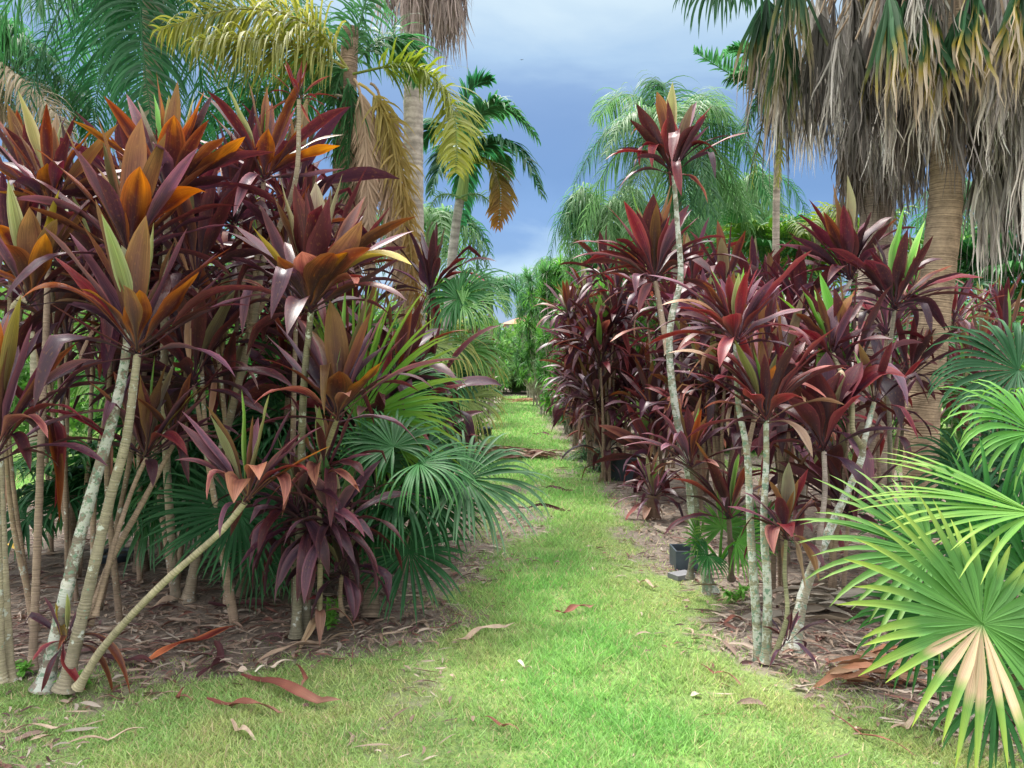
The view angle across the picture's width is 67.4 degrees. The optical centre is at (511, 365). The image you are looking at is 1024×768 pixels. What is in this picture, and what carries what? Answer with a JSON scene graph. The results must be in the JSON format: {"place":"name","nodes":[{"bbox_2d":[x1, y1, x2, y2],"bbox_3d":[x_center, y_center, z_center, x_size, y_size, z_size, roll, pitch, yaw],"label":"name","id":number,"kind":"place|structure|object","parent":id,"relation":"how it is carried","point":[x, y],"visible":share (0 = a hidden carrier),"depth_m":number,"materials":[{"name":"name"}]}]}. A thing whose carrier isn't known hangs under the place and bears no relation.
{"place":"outdoors","nodes":[
{"label":"outdoors","id":0,"kind":"place"},
{"bbox_2d":[0,370,1023,767],"bbox_3d":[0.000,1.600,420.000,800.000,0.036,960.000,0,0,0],"label":"ground","id":1,"kind":"structure","parent":0,"point":[434,638],"depth_m":4.39,"materials":[{"name":"green plant"}]},
{"bbox_2d":[0,104,94,577],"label":"ti plant","id":2,"kind":"object","parent":1,"relation":"on","point":[12,117],"visible":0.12,"depth_m":5.71,"materials":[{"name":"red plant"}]},
{"bbox_2d":[0,109,99,554],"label":"ti plant","id":3,"kind":"object","parent":1,"relation":"on","point":[46,460],"visible":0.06,"depth_m":6.45,"materials":[{"name":"red plant"}]},
{"bbox_2d":[0,314,101,438],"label":"shrub","id":4,"kind":"object","parent":1,"relation":"on","point":[73,422],"visible":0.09,"depth_m":16.41,"materials":[{"name":"green plant"}]},
{"bbox_2d":[5,113,105,456],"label":"ti plant","id":5,"kind":"object","parent":1,"relation":"on","point":[101,153],"visible":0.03,"depth_m":7.61,"materials":[{"name":"red plant"}]},
{"bbox_2d":[0,172,112,631],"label":"ti plant","id":6,"kind":"object","parent":1,"relation":"on","point":[13,508],"visible":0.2,"depth_m":4.60,"materials":[{"name":"red plant"}]},
{"bbox_2d":[0,10,114,161],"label":"feather palm","id":7,"kind":"object","parent":1,"relation":"on","point":[6,91],"visible":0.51,"depth_m":10.52,"materials":[{"name":"green plant"}]},
{"bbox_2d":[0,91,120,669],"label":"ti plant","id":8,"kind":"object","parent":1,"relation":"on","point":[46,141],"visible":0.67,"depth_m":4.29,"materials":[{"name":"red plant"}]},
{"bbox_2d":[0,181,142,683],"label":"ti plant","id":9,"kind":"object","parent":1,"relation":"on","point":[25,241],"visible":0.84,"depth_m":3.78,"materials":[{"name":"red plant"}]},
{"bbox_2d":[0,127,159,601],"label":"ti plant","id":10,"kind":"object","parent":1,"relation":"on","point":[65,503],"visible":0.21,"depth_m":5.21,"materials":[{"name":"red plant"}]},
{"bbox_2d":[6,447,157,561],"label":"fan palm","id":11,"kind":"object","parent":1,"relation":"on","point":[48,525],"visible":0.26,"depth_m":5.81,"materials":[{"name":"green plant"}]},
{"bbox_2d":[0,158,212,624],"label":"ti plant","id":12,"kind":"object","parent":1,"relation":"on","point":[106,328],"visible":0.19,"depth_m":4.72,"materials":[{"name":"red plant"}]},
{"bbox_2d":[60,111,179,537],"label":"ti plant","id":13,"kind":"object","parent":1,"relation":"on","point":[98,160],"visible":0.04,"depth_m":5.79,"materials":[{"name":"red plant"}]},
{"bbox_2d":[6,399,238,572],"bbox_3d":[-2.904,0.912,5.971,1.868,1.378,1.719,0,0,0],"label":"fan palm","id":14,"kind":"object","parent":1,"relation":"on","point":[79,459],"visible":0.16,"depth_m":5.56,"materials":[{"name":"green plant"}]},
{"bbox_2d":[55,310,197,409],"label":"fan palm","id":15,"kind":"object","parent":1,"relation":"on","point":[84,388],"visible":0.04,"depth_m":12.22,"materials":[{"name":"green plant"}]},
{"bbox_2d":[52,196,201,583],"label":"ti plant","id":16,"kind":"object","parent":1,"relation":"on","point":[139,571],"visible":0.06,"depth_m":5.46,"materials":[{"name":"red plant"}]},
{"bbox_2d":[36,123,278,610],"bbox_3d":[-2.297,-0.002,5.003,1.423,3.211,1.489,0,0,27],"label":"ti plant","id":17,"kind":"object","parent":1,"relation":"on","point":[80,194],"visible":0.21,"depth_m":4.96,"materials":[{"name":"red plant"}]},
{"bbox_2d":[0,0,319,443],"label":"feather palm","id":18,"kind":"object","parent":1,"relation":"on","point":[151,55],"visible":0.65,"depth_m":8.65,"materials":[{"name":"green plant"}]},
{"bbox_2d":[58,160,267,588],"bbox_3d":[-2.452,0.040,5.399,1.504,3.127,1.355,0,0,0],"label":"ti plant","id":19,"kind":"object","parent":1,"relation":"on","point":[175,266],"visible":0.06,"depth_m":5.29,"materials":[{"name":"red plant"}]},
{"bbox_2d":[4,117,329,694],"bbox_3d":[-1.809,0.167,3.979,1.371,2.966,1.578,0,0,-29],"label":"ti plant","id":20,"kind":"object","parent":1,"relation":"on","point":[134,211],"visible":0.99,"depth_m":3.81,"materials":[{"name":"red plant"}]},
{"bbox_2d":[75,166,292,625],"bbox_3d":[-1.855,0.153,4.624,1.384,2.902,1.187,0,0,0],"label":"ti plant","id":21,"kind":"object","parent":1,"relation":"on","point":[205,331],"visible":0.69,"depth_m":4.55,"materials":[{"name":"red plant"}]},
{"bbox_2d":[149,625,234,659],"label":"dead leaf","id":22,"kind":"object","parent":1,"relation":"on","point":[204,636],"visible":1,"depth_m":4.38,"materials":[{"name":"brown plant"}]},
{"bbox_2d":[62,60,347,603],"bbox_3d":[-1.671,-0.110,4.636,1.523,3.442,1.676,0,0,0],"label":"ti plant","id":23,"kind":"object","parent":1,"relation":"on","point":[261,158],"visible":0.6,"depth_m":4.68,"materials":[{"name":"red plant"}]},
{"bbox_2d":[89,398,334,611],"bbox_3d":[-2.129,0.886,4.998,1.967,1.510,1.435,0,0,0],"label":"fan palm","id":24,"kind":"object","parent":1,"relation":"on","point":[205,522],"visible":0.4,"depth_m":4.73,"materials":[{"name":"green plant"}]},
{"bbox_2d":[128,265,297,609],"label":"ti plant","id":25,"kind":"object","parent":1,"relation":"on","point":[231,355],"visible":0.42,"depth_m":5.01,"materials":[{"name":"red plant"}]},
{"bbox_2d":[99,421,333,579],"bbox_3d":[-2.107,0.994,5.760,1.676,1.218,1.830,0,0,31],"label":"fan palm","id":26,"kind":"object","parent":1,"relation":"on","point":[192,453],"visible":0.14,"depth_m":5.20,"materials":[{"name":"green plant"}]},
{"bbox_2d":[197,106,359,566],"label":"ti plant","id":27,"kind":"object","parent":1,"relation":"on","point":[253,128],"visible":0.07,"depth_m":5.63,"materials":[{"name":"red plant"}]},
{"bbox_2d":[205,174,370,593],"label":"ti plant","id":28,"kind":"object","parent":1,"relation":"on","point":[249,384],"visible":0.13,"depth_m":5.44,"materials":[{"name":"red plant"}]},
{"bbox_2d":[227,205,363,606],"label":"ti plant","id":29,"kind":"object","parent":1,"relation":"on","point":[275,237],"visible":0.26,"depth_m":4.57,"materials":[{"name":"red plant"}]},
{"bbox_2d":[211,97,398,459],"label":"ti plant","id":30,"kind":"object","parent":1,"relation":"on","point":[352,174],"visible":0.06,"depth_m":6.12,"materials":[{"name":"red plant"}]},
{"bbox_2d":[209,381,415,574],"bbox_3d":[-1.452,0.837,5.954,1.809,1.533,1.880,0,0,0],"label":"fan palm","id":31,"kind":"object","parent":1,"relation":"on","point":[265,443],"visible":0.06,"depth_m":5.36,"materials":[{"name":"green plant"}]},
{"bbox_2d":[172,176,458,648],"bbox_3d":[-1.113,0.311,4.192,1.422,2.671,1.516,0,0,-34],"label":"ti plant","id":32,"kind":"object","parent":1,"relation":"on","point":[311,269],"visible":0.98,"depth_m":4.15,"materials":[{"name":"red plant"}]},
{"bbox_2d":[219,163,411,378],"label":"ti plant","id":33,"kind":"object","parent":1,"relation":"on","point":[347,208],"visible":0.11,"depth_m":5.93,"materials":[{"name":"red plant"}]},
{"bbox_2d":[145,0,488,512],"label":"feather palm","id":34,"kind":"object","parent":1,"relation":"on","point":[366,134],"visible":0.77,"depth_m":8.07,"materials":[{"name":"yellow plant"}]},
{"bbox_2d":[267,173,398,440],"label":"ti plant","id":35,"kind":"object","parent":1,"relation":"on","point":[320,177],"visible":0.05,"depth_m":7.50,"materials":[{"name":"red plant"}]},
{"bbox_2d":[196,275,470,578],"bbox_3d":[-1.260,0.488,5.516,2.075,2.268,1.519,0,0,0],"label":"fan palm","id":36,"kind":"object","parent":1,"relation":"on","point":[415,402],"visible":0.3,"depth_m":5.25,"materials":[{"name":"green plant"}]},
{"bbox_2d":[279,290,466,577],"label":"ti plant","id":37,"kind":"object","parent":1,"relation":"on","point":[409,326],"visible":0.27,"depth_m":5.50,"materials":[{"name":"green plant"}]},
{"bbox_2d":[306,372,448,584],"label":"ti plant","id":38,"kind":"object","parent":1,"relation":"on","point":[380,399],"visible":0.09,"depth_m":5.18,"materials":[{"name":"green plant"}]},
{"bbox_2d":[340,323,501,573],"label":"ti plant","id":39,"kind":"object","parent":1,"relation":"on","point":[473,381],"visible":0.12,"depth_m":5.87,"materials":[{"name":"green plant"}]},
{"bbox_2d":[370,0,473,485],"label":"fan palm","id":40,"kind":"object","parent":1,"relation":"on","point":[444,19],"visible":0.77,"depth_m":9.89,"materials":[{"name":"brown plant"}]},
{"bbox_2d":[308,405,550,626],"bbox_3d":[-0.450,0.935,4.889,1.284,1.383,1.340,0,0,32],"label":"fan palm","id":41,"kind":"object","parent":1,"relation":"on","point":[459,491],"visible":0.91,"depth_m":4.73,"materials":[{"name":"green plant"}]},
{"bbox_2d":[375,201,493,318],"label":"feather palm","id":42,"kind":"object","parent":1,"relation":"on","point":[442,217],"visible":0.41,"depth_m":16.55,"materials":[{"name":"green plant"}]},
{"bbox_2d":[377,222,494,479],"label":"ti plant","id":43,"kind":"object","parent":1,"relation":"on","point":[427,270],"visible":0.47,"depth_m":7.58,"materials":[{"name":"red plant"}]},
{"bbox_2d":[421,267,516,444],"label":"fan palm","id":44,"kind":"object","parent":1,"relation":"on","point":[475,359],"visible":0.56,"depth_m":7.05,"materials":[{"name":"green plant"}]},
{"bbox_2d":[423,66,547,360],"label":"feather palm","id":45,"kind":"object","parent":1,"relation":"on","point":[464,194],"visible":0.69,"depth_m":11.84,"materials":[{"name":"green plant"}]},
{"bbox_2d":[464,272,531,406],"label":"feather palm","id":46,"kind":"object","parent":1,"relation":"on","point":[506,287],"visible":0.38,"depth_m":29.60,"materials":[{"name":"green plant"}]},
{"bbox_2d":[0,395,1023,767],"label":"grass","id":47,"kind":"structure","parent":1,"relation":"on","point":[664,733],"depth_m":3.63,"materials":[{"name":"green plant"}]},
{"bbox_2d":[241,673,339,702],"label":"dead leaf","id":48,"kind":"object","parent":47,"relation":"on","point":[294,688],"visible":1,"depth_m":3.68,"materials":[{"name":"red plant"}]},
{"bbox_2d":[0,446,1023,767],"bbox_3d":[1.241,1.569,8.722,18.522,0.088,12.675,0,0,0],"label":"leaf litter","id":49,"kind":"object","parent":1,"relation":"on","point":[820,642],"visible":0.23,"depth_m":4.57,"materials":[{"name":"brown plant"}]},
{"bbox_2d":[682,492,795,582],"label":"fan palm","id":50,"kind":"object","parent":49,"relation":"on","point":[707,561],"visible":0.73,"depth_m":5.16,"materials":[{"name":"green plant"}]},
{"bbox_2d":[476,446,566,458],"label":"dead frond","id":51,"kind":"object","parent":1,"relation":"on","point":[535,453],"visible":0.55,"depth_m":13.12,"materials":[{"name":"brown plant"}]},
{"bbox_2d":[509,265,539,404],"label":"dracaena tree","id":52,"kind":"object","parent":1,"relation":"on","point":[534,393],"visible":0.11,"depth_m":30.95,"materials":[{"name":"green plant"}]},
{"bbox_2d":[518,257,552,414],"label":"dracaena tree","id":53,"kind":"object","parent":1,"relation":"on","point":[530,342],"visible":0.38,"depth_m":24.89,"materials":[{"name":"green plant"}]},
{"bbox_2d":[530,258,568,422],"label":"dracaena tree","id":54,"kind":"object","parent":1,"relation":"on","point":[554,281],"visible":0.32,"depth_m":21.35,"materials":[{"name":"green plant"}]},
{"bbox_2d":[528,251,580,391],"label":"dracaena tree","id":55,"kind":"object","parent":1,"relation":"on","point":[554,271],"visible":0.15,"depth_m":21.66,"materials":[{"name":"green plant"}]},
{"bbox_2d":[540,313,572,433],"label":"ti plant","id":56,"kind":"object","parent":1,"relation":"on","point":[566,430],"visible":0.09,"depth_m":18.16,"materials":[{"name":"green plant"}]},
{"bbox_2d":[535,311,603,449],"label":"ti plant","id":57,"kind":"object","parent":1,"relation":"on","point":[575,434],"visible":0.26,"depth_m":14.44,"materials":[{"name":"red plant"}]},
{"bbox_2d":[535,280,618,465],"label":"ti plant","id":58,"kind":"object","parent":1,"relation":"on","point":[566,295],"visible":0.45,"depth_m":12.28,"materials":[{"name":"red plant"}]},
{"bbox_2d":[545,181,651,296],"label":"feather palm","id":59,"kind":"object","parent":1,"relation":"on","point":[573,209],"visible":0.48,"depth_m":17.48,"materials":[{"name":"green plant"}]},
{"bbox_2d":[544,260,653,451],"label":"ti plant","id":60,"kind":"object","parent":1,"relation":"on","point":[580,287],"visible":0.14,"depth_m":13.44,"materials":[{"name":"red plant"}]},
{"bbox_2d":[548,259,651,482],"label":"ti plant","id":61,"kind":"object","parent":1,"relation":"on","point":[601,319],"visible":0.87,"depth_m":10.54,"materials":[{"name":"red plant"}]},
{"bbox_2d":[559,223,674,453],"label":"ti plant","id":62,"kind":"object","parent":1,"relation":"on","point":[601,247],"visible":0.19,"depth_m":11.22,"materials":[{"name":"red plant"}]},
{"bbox_2d":[611,453,640,480],"bbox_3d":[1.567,1.424,10.790,0.494,0.342,0.494,0,0,0],"label":"plant pot","id":63,"kind":"object","parent":1,"relation":"on","point":[619,464],"visible":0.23,"depth_m":10.59,"materials":[{"name":"plastic"}]},
{"bbox_2d":[568,354,664,453],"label":"ti plant","id":64,"kind":"object","parent":63,"relation":"in","point":[613,411],"visible":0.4,"depth_m":10.70,"materials":[{"name":"red plant"}]},
{"bbox_2d":[612,451,686,521],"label":"ti plant","id":65,"kind":"object","parent":1,"relation":"on","point":[651,508],"visible":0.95,"depth_m":7.95,"materials":[{"name":"red plant"}]},
{"bbox_2d":[574,82,759,595],"bbox_3d":[1.140,-0.185,5.685,1.175,3.626,1.778,0,0,-26],"label":"ti plant","id":66,"kind":"object","parent":1,"relation":"on","point":[655,236],"visible":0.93,"depth_m":5.39,"materials":[{"name":"red plant"}]},
{"bbox_2d":[592,242,747,499],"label":"ti plant","id":67,"kind":"object","parent":1,"relation":"on","point":[641,426],"visible":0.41,"depth_m":9.26,"materials":[{"name":"red plant"}]},
{"bbox_2d":[570,70,772,446],"bbox_3d":[3.044,-2.098,15.441,3.828,7.400,3.326,0,0,-37],"label":"feather palm","id":68,"kind":"object","parent":1,"relation":"on","point":[624,124],"visible":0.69,"depth_m":14.96,"materials":[{"name":"green plant"}]},
{"bbox_2d":[669,544,705,570],"bbox_3d":[1.401,1.522,6.102,0.252,0.154,0.252,0,0,0],"label":"plant pot","id":69,"kind":"object","parent":1,"relation":"on","point":[678,560],"visible":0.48,"depth_m":5.98,"materials":[{"name":"plastic"}]},
{"bbox_2d":[630,268,770,512],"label":"ti plant","id":70,"kind":"object","parent":1,"relation":"on","point":[668,433],"visible":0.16,"depth_m":8.42,"materials":[{"name":"red plant"}]},
{"bbox_2d":[664,442,776,582],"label":"ti plant","id":71,"kind":"object","parent":1,"relation":"on","point":[728,491],"visible":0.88,"depth_m":4.99,"materials":[{"name":"red plant"}]},
{"bbox_2d":[641,220,806,524],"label":"ti plant","id":72,"kind":"object","parent":1,"relation":"on","point":[724,266],"visible":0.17,"depth_m":7.30,"materials":[{"name":"red plant"}]},
{"bbox_2d":[651,270,817,541],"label":"ti plant","id":73,"kind":"object","parent":1,"relation":"on","point":[709,387],"visible":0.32,"depth_m":6.92,"materials":[{"name":"red plant"}]},
{"bbox_2d":[668,164,813,275],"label":"feather palm","id":74,"kind":"object","parent":1,"relation":"on","point":[754,201],"visible":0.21,"depth_m":18.45,"materials":[{"name":"green plant"}]},
{"bbox_2d":[693,40,793,459],"bbox_3d":[4.257,-2.203,12.999,1.998,7.607,1.878,0,0,-42],"label":"feather palm","id":75,"kind":"object","parent":1,"relation":"on","point":[716,59],"visible":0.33,"depth_m":12.91,"materials":[{"name":"green plant"}]},
{"bbox_2d":[648,250,848,664],"bbox_3d":[1.423,0.476,4.357,1.312,2.231,1.085,0,0,-44],"label":"ti plant","id":76,"kind":"object","parent":1,"relation":"on","point":[772,385],"visible":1,"depth_m":4.17,"materials":[{"name":"red plant"}]},
{"bbox_2d":[727,236,808,483],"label":"ti plant","id":77,"kind":"object","parent":1,"relation":"on","point":[753,253],"visible":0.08,"depth_m":10.05,"materials":[{"name":"red plant"}]},
{"bbox_2d":[748,253,790,483],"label":"ti plant","id":78,"kind":"object","parent":1,"relation":"on","point":[768,260],"visible":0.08,"depth_m":8.20,"materials":[{"name":"red plant"}]},
{"bbox_2d":[706,207,840,288],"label":"fan palm","id":79,"kind":"object","parent":1,"relation":"on","point":[786,250],"visible":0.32,"depth_m":15.44,"materials":[{"name":"green plant"}]},
{"bbox_2d":[729,462,828,666],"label":"ti plant","id":80,"kind":"object","parent":1,"relation":"on","point":[786,500],"visible":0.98,"depth_m":4.07,"materials":[{"name":"red plant"}]},
{"bbox_2d":[711,293,866,588],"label":"ti plant","id":81,"kind":"object","parent":1,"relation":"on","point":[790,338],"visible":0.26,"depth_m":5.42,"materials":[{"name":"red plant"}]},
{"bbox_2d":[688,580,896,622],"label":"dead frond","id":82,"kind":"object","parent":1,"relation":"on","point":[821,597],"visible":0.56,"depth_m":4.84,"materials":[{"name":"brown plant"}]},
{"bbox_2d":[711,287,880,564],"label":"ti plant","id":83,"kind":"object","parent":1,"relation":"on","point":[766,311],"visible":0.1,"depth_m":6.05,"materials":[{"name":"red plant"}]},
{"bbox_2d":[737,200,858,324],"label":"palm tree","id":84,"kind":"object","parent":1,"relation":"on","point":[799,232],"visible":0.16,"depth_m":15.44,"materials":[{"name":"green plant"}]},
{"bbox_2d":[745,246,877,552],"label":"ti plant","id":85,"kind":"object","parent":1,"relation":"on","point":[798,280],"visible":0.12,"depth_m":6.73,"materials":[{"name":"red plant"}]},
{"bbox_2d":[672,0,976,506],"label":"fan palm","id":86,"kind":"object","parent":1,"relation":"on","point":[783,72],"visible":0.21,"depth_m":8.55,"materials":[{"name":"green plant"}]},
{"bbox_2d":[738,264,932,598],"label":"ti plant","id":87,"kind":"object","parent":1,"relation":"on","point":[895,395],"visible":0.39,"depth_m":5.08,"materials":[{"name":"red plant"}]},
{"bbox_2d":[761,286,923,653],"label":"ti plant","id":88,"kind":"object","parent":1,"relation":"on","point":[820,419],"visible":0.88,"depth_m":4.59,"materials":[{"name":"red plant"}]},
{"bbox_2d":[777,176,915,547],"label":"ti plant","id":89,"kind":"object","parent":1,"relation":"on","point":[840,233],"visible":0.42,"depth_m":6.54,"materials":[{"name":"red plant"}]},
{"bbox_2d":[813,643,934,688],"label":"dead frond","id":90,"kind":"object","parent":1,"relation":"on","point":[844,670],"visible":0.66,"depth_m":3.82,"materials":[{"name":"brown plant"}]},
{"bbox_2d":[815,281,985,545],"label":"ti plant","id":91,"kind":"object","parent":1,"relation":"on","point":[916,350],"visible":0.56,"depth_m":6.79,"materials":[{"name":"red plant"}]},
{"bbox_2d":[791,379,1023,767],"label":"fan palm","id":92,"kind":"object","parent":1,"relation":"on","point":[937,612],"visible":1,"depth_m":2.76,"materials":[{"name":"green plant"}]},
{"bbox_2d":[828,208,995,562],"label":"ti plant","id":93,"kind":"object","parent":1,"relation":"on","point":[900,270],"visible":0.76,"depth_m":5.47,"materials":[{"name":"red plant"}]},
{"bbox_2d":[810,0,1023,532],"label":"fan palm","id":94,"kind":"object","parent":1,"relation":"on","point":[939,52],"visible":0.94,"depth_m":7.15,"materials":[{"name":"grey plant"}]},
{"bbox_2d":[891,233,963,385],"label":"ti plant","id":95,"kind":"object","parent":1,"relation":"on","point":[909,287],"visible":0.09,"depth_m":10.36,"materials":[{"name":"red plant"}]},
{"bbox_2d":[839,271,1019,454],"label":"ti plant","id":96,"kind":"object","parent":1,"relation":"on","point":[902,431],"visible":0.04,"depth_m":13.42,"materials":[{"name":"green plant"}]},
{"bbox_2d":[858,317,1023,569],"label":"fan palm","id":97,"kind":"object","parent":1,"relation":"on","point":[1008,344],"visible":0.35,"depth_m":5.07,"materials":[{"name":"green plant"}]},
{"bbox_2d":[895,178,1008,367],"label":"feather palm","id":98,"kind":"object","parent":1,"relation":"on","point":[920,219],"visible":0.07,"depth_m":16.33,"materials":[{"name":"green plant"}]},
{"bbox_2d":[941,272,1008,471],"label":"ti plant","id":99,"kind":"object","parent":1,"relation":"on","point":[958,301],"visible":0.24,"depth_m":8.64,"materials":[{"name":"red plant"}]},
{"bbox_2d":[940,286,1023,507],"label":"ti plant","id":100,"kind":"object","parent":1,"relation":"on","point":[1005,316],"visible":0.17,"depth_m":7.64,"materials":[{"name":"red plant"}]},
{"bbox_2d":[940,352,1023,460],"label":"shrub","id":101,"kind":"object","parent":1,"relation":"on","point":[955,423],"visible":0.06,"depth_m":12.63,"materials":[{"name":"green plant"}]},
{"bbox_2d":[950,280,1021,446],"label":"ti plant","id":102,"kind":"object","parent":1,"relation":"on","point":[980,313],"visible":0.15,"depth_m":11.01,"materials":[{"name":"red plant"}]},
{"bbox_2d":[949,271,1023,463],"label":"ti plant","id":103,"kind":"object","parent":1,"relation":"on","point":[998,291],"visible":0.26,"depth_m":9.62,"materials":[{"name":"red plant"}]},
{"bbox_2d":[951,223,1023,361],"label":"fan palm","id":104,"kind":"object","parent":1,"relation":"on","point":[965,256],"visible":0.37,"depth_m":14.77,"materials":[{"name":"green plant"}]},
{"bbox_2d":[0,0,1023,341],"label":"sky","id":105,"kind":"structure","parent":0,"point":[570,50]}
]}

